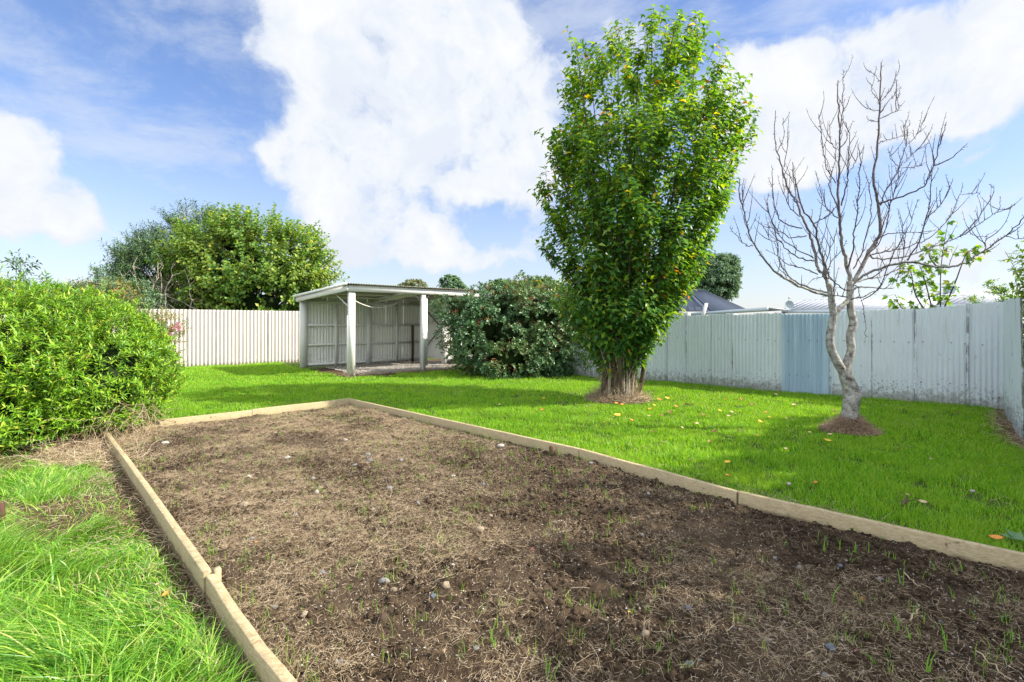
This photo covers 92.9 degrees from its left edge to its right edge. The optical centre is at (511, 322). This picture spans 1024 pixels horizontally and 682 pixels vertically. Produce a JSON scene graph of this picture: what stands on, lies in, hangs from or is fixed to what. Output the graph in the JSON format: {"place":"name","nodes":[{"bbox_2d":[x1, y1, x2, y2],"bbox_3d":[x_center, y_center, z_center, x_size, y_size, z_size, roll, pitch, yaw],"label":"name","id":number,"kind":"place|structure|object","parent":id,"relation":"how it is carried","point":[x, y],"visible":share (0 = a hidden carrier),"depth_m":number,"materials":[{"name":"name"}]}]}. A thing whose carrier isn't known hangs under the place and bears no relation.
{"place":"outdoors","nodes":[
{"label":"outdoors","id":0,"kind":"place"},
{"bbox_2d":[0,326,1023,680],"bbox_3d":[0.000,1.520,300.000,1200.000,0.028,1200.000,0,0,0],"label":"ground","id":1,"kind":"structure","parent":0,"point":[992,502],"depth_m":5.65,"materials":[{"name":"green plant"}]},
{"bbox_2d":[0,248,42,285],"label":"rowan sapling","id":2,"kind":"object","parent":1,"relation":"on","point":[16,263],"visible":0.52,"depth_m":10.01,"materials":[{"name":"green plant"}]},
{"bbox_2d":[34,272,62,303],"bbox_3d":[-9.620,-0.611,10.030,0.742,0.940,0.628,0,0,-32],"label":"rowan sapling","id":3,"kind":"object","parent":1,"relation":"on","point":[42,278],"visible":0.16,"depth_m":9.96,"materials":[{"name":"green plant"}]},
{"bbox_2d":[0,442,103,469],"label":"bare earth","id":4,"kind":"structure","parent":1,"relation":"on","point":[13,456],"depth_m":5.56,"materials":[{"name":"brown soil"}]},
{"bbox_2d":[0,495,140,543],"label":"bare earth","id":5,"kind":"structure","parent":1,"relation":"on","point":[60,519],"depth_m":3.84,"materials":[{"name":"brown soil"}]},
{"bbox_2d":[0,502,5,530],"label":"steel post","id":6,"kind":"object","parent":5,"relation":"on","point":[2,510],"visible":0.61,"depth_m":3.53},
{"bbox_2d":[60,281,88,310],"bbox_3d":[-10.866,-0.610,11.992,0.726,0.880,0.656,0,0,0],"label":"rowan sapling","id":7,"kind":"object","parent":1,"relation":"on","point":[74,285],"visible":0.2,"depth_m":11.95,"materials":[{"name":"green plant"}]},
{"bbox_2d":[0,386,186,473],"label":"dry stems","id":8,"kind":"object","parent":1,"relation":"on","point":[80,458],"visible":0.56,"depth_m":5.58,"materials":[{"name":"plant"}]},
{"bbox_2d":[0,262,190,454],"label":"evergreen shrub","id":9,"kind":"object","parent":1,"relation":"on","point":[58,359],"visible":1,"depth_m":6.02,"materials":[{"name":"green plant"}]},
{"bbox_2d":[82,262,116,298],"bbox_3d":[-10.213,-0.829,12.003,0.657,1.317,0.646,0,0,0],"label":"rowan sapling","id":10,"kind":"object","parent":1,"relation":"on","point":[96,272],"visible":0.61,"depth_m":11.99,"materials":[{"name":"green plant"}]},
{"bbox_2d":[64,275,144,315],"bbox_3d":[-11.168,0.117,13.014,2.379,2.788,1.867,0,0,0],"label":"autumn shrub","id":11,"kind":"object","parent":1,"relation":"on","point":[118,285],"visible":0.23,"depth_m":12.97,"materials":[{"name":"green plant"}]},
{"bbox_2d":[90,274,167,308],"bbox_3d":[-13.493,-0.098,17.061,2.175,3.218,2.134,0,0,0],"label":"shrub","id":12,"kind":"object","parent":1,"relation":"on","point":[147,294],"visible":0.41,"depth_m":17.11,"materials":[{"name":"green plant"}]},
{"bbox_2d":[0,448,283,681],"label":"long grass","id":13,"kind":"structure","parent":1,"relation":"on","point":[53,646],"depth_m":2.46,"materials":[{"name":"green plant"}]},
{"bbox_2d":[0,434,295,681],"bbox_3d":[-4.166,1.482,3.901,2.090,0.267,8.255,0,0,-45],"label":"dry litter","id":14,"kind":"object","parent":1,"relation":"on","point":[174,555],"visible":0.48,"depth_m":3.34,"materials":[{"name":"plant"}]},
{"bbox_2d":[1,309,299,366],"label":"ribbed fence","id":15,"kind":"object","parent":1,"relation":"on","point":[224,337],"visible":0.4,"depth_m":17.63,"materials":[{"name":"beige metal"}]},
{"bbox_2d":[109,306,191,396],"bbox_3d":[-6.849,0.584,9.304,1.356,1.848,1.174,0,0,0],"label":"flowering shrub","id":16,"kind":"object","parent":1,"relation":"on","point":[177,324],"visible":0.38,"depth_m":9.35,"materials":[{"name":"pink plant"}]},
{"bbox_2d":[86,198,230,308],"bbox_3d":[-16.238,-2.310,23.577,6.594,7.834,5.360,0,0,-20],"label":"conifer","id":17,"kind":"object","parent":1,"relation":"on","point":[123,263],"visible":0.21,"depth_m":22.22,"materials":[{"name":"green plant"}]},
{"bbox_2d":[120,258,214,309],"bbox_3d":[-13.673,-1.516,19.412,4.200,2.512,0.768,0,0,0],"label":"dead brush","id":18,"kind":"object","parent":1,"relation":"on","point":[161,287],"visible":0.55,"depth_m":19.36,"materials":[{"name":"brown plant"}]},
{"bbox_2d":[132,266,212,309],"bbox_3d":[-14.281,-0.460,20.394,3.636,3.943,2.240,0,0,-10],"label":"pale shrub","id":19,"kind":"object","parent":1,"relation":"on","point":[169,300],"visible":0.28,"depth_m":19.94,"materials":[{"name":"green plant"}]},
{"bbox_2d":[106,454,253,681],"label":"bare earth","id":20,"kind":"structure","parent":1,"relation":"on","point":[148,524],"depth_m":3.04,"materials":[{"name":"brown soil"}]},
{"bbox_2d":[144,202,349,310],"bbox_3d":[-11.172,-1.918,21.403,8.011,7.050,5.969,0,0,0],"label":"maple tree","id":21,"kind":"object","parent":1,"relation":"on","point":[246,275],"visible":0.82,"depth_m":20.04,"materials":[{"name":"green plant"}]},
{"bbox_2d":[315,359,493,377],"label":"bare earth","id":22,"kind":"structure","parent":1,"relation":"on","point":[327,370],"depth_m":15.40,"materials":[{"name":"brown soil"}]},
{"bbox_2d":[293,282,487,376],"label":"open shed","id":23,"kind":"structure","parent":22,"relation":"on","point":[339,325],"depth_m":16.72,"materials":[{"name":"paint"}]},
{"bbox_2d":[355,297,405,307],"bbox_3d":[-3.965,-0.650,14.828,0.028,0.402,2.247,0,0,27],"label":"rope","id":24,"kind":"object","parent":23,"relation":"hanging from","point":[380,307],"visible":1,"depth_m":14.74,"materials":[{"name":"white fabric"}]},
{"bbox_2d":[326,361,460,374],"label":"gravel floor","id":25,"kind":"structure","parent":22,"relation":"on","point":[391,369],"depth_m":15.84,"materials":[{"name":"grey gravel"}]},
{"bbox_2d":[397,279,428,286],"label":"distant tree","id":26,"kind":"object","parent":1,"relation":"on","point":[410,282],"visible":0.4,"depth_m":44.37,"materials":[{"name":"green plant"}]},
{"bbox_2d":[436,274,468,288],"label":"distant tree","id":27,"kind":"object","parent":1,"relation":"on","point":[453,281],"visible":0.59,"depth_m":29.62,"materials":[{"name":"green plant"}]},
{"bbox_2d":[488,278,516,291],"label":"distant tree","id":28,"kind":"object","parent":1,"relation":"on","point":[499,279],"visible":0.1,"depth_m":39.31,"materials":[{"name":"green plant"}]},
{"bbox_2d":[428,270,589,379],"bbox_3d":[0.102,0.106,14.482,5.030,3.440,3.518,0,0,0],"label":"berry bush","id":29,"kind":"object","parent":1,"relation":"on","point":[523,334],"visible":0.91,"depth_m":13.60,"materials":[{"name":"green plant"}]},
{"bbox_2d":[524,275,553,295],"bbox_3d":[2.069,-0.879,34.065,2.633,4.968,2.758,0,0,21],"label":"distant tree","id":30,"kind":"object","parent":1,"relation":"on","point":[542,280],"visible":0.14,"depth_m":33.51,"materials":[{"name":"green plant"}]},
{"bbox_2d":[100,398,1023,681],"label":"garden bed edging","id":31,"kind":"object","parent":1,"relation":"on","point":[264,660],"visible":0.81,"depth_m":3.47,"materials":[{"name":"beige wood"}]},
{"bbox_2d":[109,403,1023,681],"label":"soil","id":32,"kind":"structure","parent":1,"relation":"on","point":[435,666],"depth_m":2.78,"materials":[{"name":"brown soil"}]},
{"bbox_2d":[176,484,188,489],"bbox_3d":[-2.908,1.455,4.285,0.111,0.071,0.083,0,0,0],"label":"clod","id":33,"kind":"object","parent":32,"relation":"on","point":[181,486],"visible":0.66,"depth_m":4.27,"materials":[{"name":"brown soil"}]},
{"bbox_2d":[239,501,249,506],"bbox_3d":[-2.125,1.447,3.862,0.095,0.059,0.054,0,0,0],"label":"pebble","id":34,"kind":"object","parent":32,"relation":"on","point":[244,503],"visible":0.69,"depth_m":3.85,"materials":[{"name":"beige stone"}]},
{"bbox_2d":[300,611,307,617],"bbox_3d":[-1.032,1.451,2.419,0.033,0.038,0.041,0,0,0],"label":"pebble","id":35,"kind":"object","parent":32,"relation":"on","point":[305,613],"visible":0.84,"depth_m":2.41,"materials":[{"name":"beige stone"}]},
{"bbox_2d":[377,612,388,623],"bbox_3d":[-0.629,1.441,2.373,0.057,0.060,0.062,0,0,0],"label":"clod","id":36,"kind":"object","parent":32,"relation":"on","point":[383,617],"visible":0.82,"depth_m":2.36,"materials":[{"name":"brown soil"}]},
{"bbox_2d":[378,577,390,583],"bbox_3d":[-0.722,1.460,2.748,0.074,0.046,0.041,0,0,0],"label":"pebble","id":37,"kind":"object","parent":32,"relation":"on","point":[381,580],"visible":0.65,"depth_m":2.74,"materials":[{"name":"grey stone"}]},
{"bbox_2d":[442,581,449,588],"bbox_3d":[-0.359,1.431,2.650,0.043,0.044,0.044,0,0,-28],"label":"pebble","id":38,"kind":"object","parent":32,"relation":"on","point":[446,584],"visible":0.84,"depth_m":2.64,"materials":[{"name":"beige stone"}]},
{"bbox_2d":[476,526,484,531],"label":"pebble","id":39,"kind":"object","parent":32,"relation":"on","point":[480,528],"visible":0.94,"depth_m":3.39,"materials":[{"name":"beige stone"}]},
{"bbox_2d":[490,618,497,642],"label":"grass shoot","id":40,"kind":"object","parent":32,"relation":"on","point":[492,633],"depth_m":2.23,"materials":[{"name":"green plant"}]},
{"bbox_2d":[545,654,550,676],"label":"grass shoot","id":41,"kind":"object","parent":32,"relation":"on","point":[546,665],"depth_m":2.02,"materials":[{"name":"green plant"}]},
{"bbox_2d":[110,404,1023,681],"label":"seedlings","id":42,"kind":"object","parent":32,"relation":"on","point":[546,536],"visible":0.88,"depth_m":3.00,"materials":[{"name":"green plant"}]},
{"bbox_2d":[118,407,1023,681],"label":"grit","id":43,"kind":"object","parent":32,"relation":"on","point":[514,630],"visible":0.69,"depth_m":2.86,"materials":[{"name":"brown soil"}]},
{"bbox_2d":[589,608,617,615],"bbox_3d":[0.456,1.457,2.448,0.154,0.023,0.027,0,0,21],"label":"stick","id":44,"kind":"object","parent":32,"relation":"on","point":[602,612],"visible":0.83,"depth_m":2.45,"materials":[{"name":"brown wood"}]},
{"bbox_2d":[641,630,649,637],"bbox_3d":[0.617,1.436,2.249,0.041,0.032,0.028,0,0,0],"label":"pebble","id":45,"kind":"object","parent":32,"relation":"on","point":[643,632],"visible":0.92,"depth_m":2.24,"materials":[{"name":"beige stone"}]},
{"bbox_2d":[825,643,835,651],"bbox_3d":[1.417,1.442,2.162,0.037,0.032,0.044,0,0,0],"label":"pebble","id":46,"kind":"object","parent":32,"relation":"on","point":[829,647],"visible":0.94,"depth_m":2.15,"materials":[{"name":"grey stone"}]},
{"bbox_2d":[926,650,937,671],"bbox_3d":[1.754,1.412,2.033,0.021,0.116,0.038,0,0,0],"label":"grass shoot","id":47,"kind":"object","parent":32,"relation":"on","point":[928,669],"depth_m":2.05,"materials":[{"name":"green plant"}]},
{"bbox_2d":[939,622,946,650],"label":"grass shoot","id":48,"kind":"object","parent":32,"relation":"on","point":[945,646],"depth_m":2.18,"materials":[{"name":"green plant"}]},
{"bbox_2d":[976,650,1011,679],"bbox_3d":[2.046,1.454,2.072,0.015,0.019,0.176,0,0,9],"label":"stalk","id":49,"kind":"object","parent":32,"relation":"on","point":[992,663],"visible":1,"depth_m":2.07,"materials":[{"name":"plant"}]},
{"bbox_2d":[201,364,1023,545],"bbox_3d":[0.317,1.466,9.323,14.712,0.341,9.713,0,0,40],"label":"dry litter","id":50,"kind":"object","parent":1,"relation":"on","point":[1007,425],"visible":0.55,"depth_m":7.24,"materials":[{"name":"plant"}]},
{"bbox_2d":[527,4,762,404],"bbox_3d":[2.483,-2.272,9.484,3.947,8.104,3.979,0,0,38],"label":"leafy tree","id":51,"kind":"object","parent":1,"relation":"on","point":[619,315],"visible":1,"depth_m":8.87,"materials":[{"name":"green plant"}]},
{"bbox_2d":[691,251,743,301],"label":"round tree","id":52,"kind":"object","parent":1,"relation":"on","point":[723,275],"visible":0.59,"depth_m":60.38,"materials":[{"name":"green plant"}]},
{"bbox_2d":[548,302,1003,408],"bbox_3d":[4.315,0.584,12.242,11.512,1.933,0.282,0,0,39],"label":"corrugated fence","id":53,"kind":"object","parent":1,"relation":"on","point":[951,354],"visible":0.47,"depth_m":9.98,"materials":[{"name":"grey metal"}]},
{"bbox_2d":[701,303,707,314],"bbox_3d":[5.109,-0.304,12.950,0.239,0.460,0.075,0,0,-31],"label":"timber offcut","id":54,"kind":"object","parent":53,"relation":"attached to","point":[704,308],"visible":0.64,"depth_m":12.95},
{"bbox_2d":[816,409,886,436],"bbox_3d":[4.702,1.377,6.755,0.849,0.412,0.843,0,0,0],"label":"mulch heap","id":55,"kind":"object","parent":1,"relation":"on","point":[855,427],"visible":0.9,"depth_m":6.63,"materials":[{"name":"brown soil"}]},
{"bbox_2d":[730,59,1023,420],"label":"bare fruit tree","id":56,"kind":"object","parent":1,"relation":"on","point":[851,398],"visible":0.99,"depth_m":6.71,"materials":[{"name":"grey plant"}]},
{"bbox_2d":[901,496,912,506],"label":"fallen leaf","id":57,"kind":"object","parent":1,"relation":"on","point":[905,501],"visible":0.98,"depth_m":3.93,"materials":[{"name":"brown plant"}]},
{"bbox_2d":[881,217,990,309],"bbox_3d":[8.909,-0.396,10.423,2.175,3.793,0.790,0,0,-4],"label":"sapling","id":58,"kind":"object","parent":1,"relation":"on","point":[930,282],"visible":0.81,"depth_m":10.49,"materials":[{"name":"green plant"}]},
{"bbox_2d":[960,294,985,303],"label":"feathery shrub","id":59,"kind":"object","parent":1,"relation":"on","point":[971,299],"visible":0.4,"depth_m":10.40,"materials":[{"name":"green plant"}]},
{"bbox_2d":[988,535,1003,538],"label":"fallen leaf","id":60,"kind":"object","parent":1,"relation":"on","point":[996,536],"visible":1,"depth_m":3.31,"materials":[{"name":"orange plant"}]},
{"bbox_2d":[983,288,1011,301],"bbox_3d":[9.956,-0.383,9.920,0.611,0.747,0.410,0,0,0],"label":"feathery shrub","id":61,"kind":"object","parent":1,"relation":"on","point":[993,293],"visible":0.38,"depth_m":9.90,"materials":[{"name":"green plant"}]},
{"bbox_2d":[983,278,1023,313],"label":"feathery shrub","id":62,"kind":"object","parent":1,"relation":"on","point":[1000,289],"visible":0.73,"depth_m":9.59,"materials":[{"name":"green plant"}]},
{"bbox_2d":[987,420,1023,447],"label":"bare earth","id":63,"kind":"structure","parent":1,"relation":"on","point":[1008,429],"depth_m":6.72,"materials":[{"name":"brown soil"}]},
{"bbox_2d":[997,240,1023,363],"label":"hedge","id":64,"kind":"object","parent":1,"relation":"on","point":[1018,292],"visible":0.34,"depth_m":8.96,"materials":[{"name":"plant"}]},
{"bbox_2d":[998,252,1022,305],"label":"feathery shrub","id":65,"kind":"object","parent":1,"relation":"on","point":[1013,267],"visible":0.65,"depth_m":9.38,"materials":[{"name":"green plant"}]},
{"bbox_2d":[1001,528,1023,539],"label":"broadleaf weed","id":66,"kind":"object","parent":1,"relation":"on","point":[1015,535],"visible":1,"depth_m":3.35,"materials":[{"name":"green plant"}]},
{"bbox_2d":[1003,297,1023,439],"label":"corrugated fence","id":67,"kind":"object","parent":1,"relation":"on","point":[1013,325],"visible":0.97,"depth_m":6.78,"materials":[{"name":"grey metal"}]},
{"bbox_2d":[0,0,1023,323],"label":"sky","id":68,"kind":"structure","parent":0,"point":[406,128],"materials":[{"name":"blue"}]},
{"bbox_2d":[673,289,744,314],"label":"house","id":69,"kind":"structure","parent":0,"point":[700,298],"depth_m":48.76,"materials":[{"name":"grey metal"}]},
{"bbox_2d":[691,307,787,314],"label":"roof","id":70,"kind":"structure","parent":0,"point":[762,309],"depth_m":22.49,"materials":[{"name":"grey metal"}]},
{"bbox_2d":[785,297,793,313],"bbox_3d":[12.770,-0.803,22.482,0.420,0.770,0.170,0,0,0],"label":"satellite dish","id":71,"kind":"object","parent":70,"relation":"attached to","point":[789,305],"visible":1,"depth_m":22.42,"materials":[{"name":"metal"}]},
{"bbox_2d":[781,286,1023,339],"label":"house","id":72,"kind":"structure","parent":0,"point":[820,305],"depth_m":22.11,"materials":[{"name":"metal"}]},
{"bbox_2d":[833,239,834,291],"bbox_3d":[15.901,-2.385,23.998,0.084,3.811,0.074,0,0,23],"label":"mast","id":73,"kind":"object","parent":72,"relation":"on","point":[834,263],"visible":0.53,"depth_m":23.98,"materials":[{"name":"metal"}]}
]}

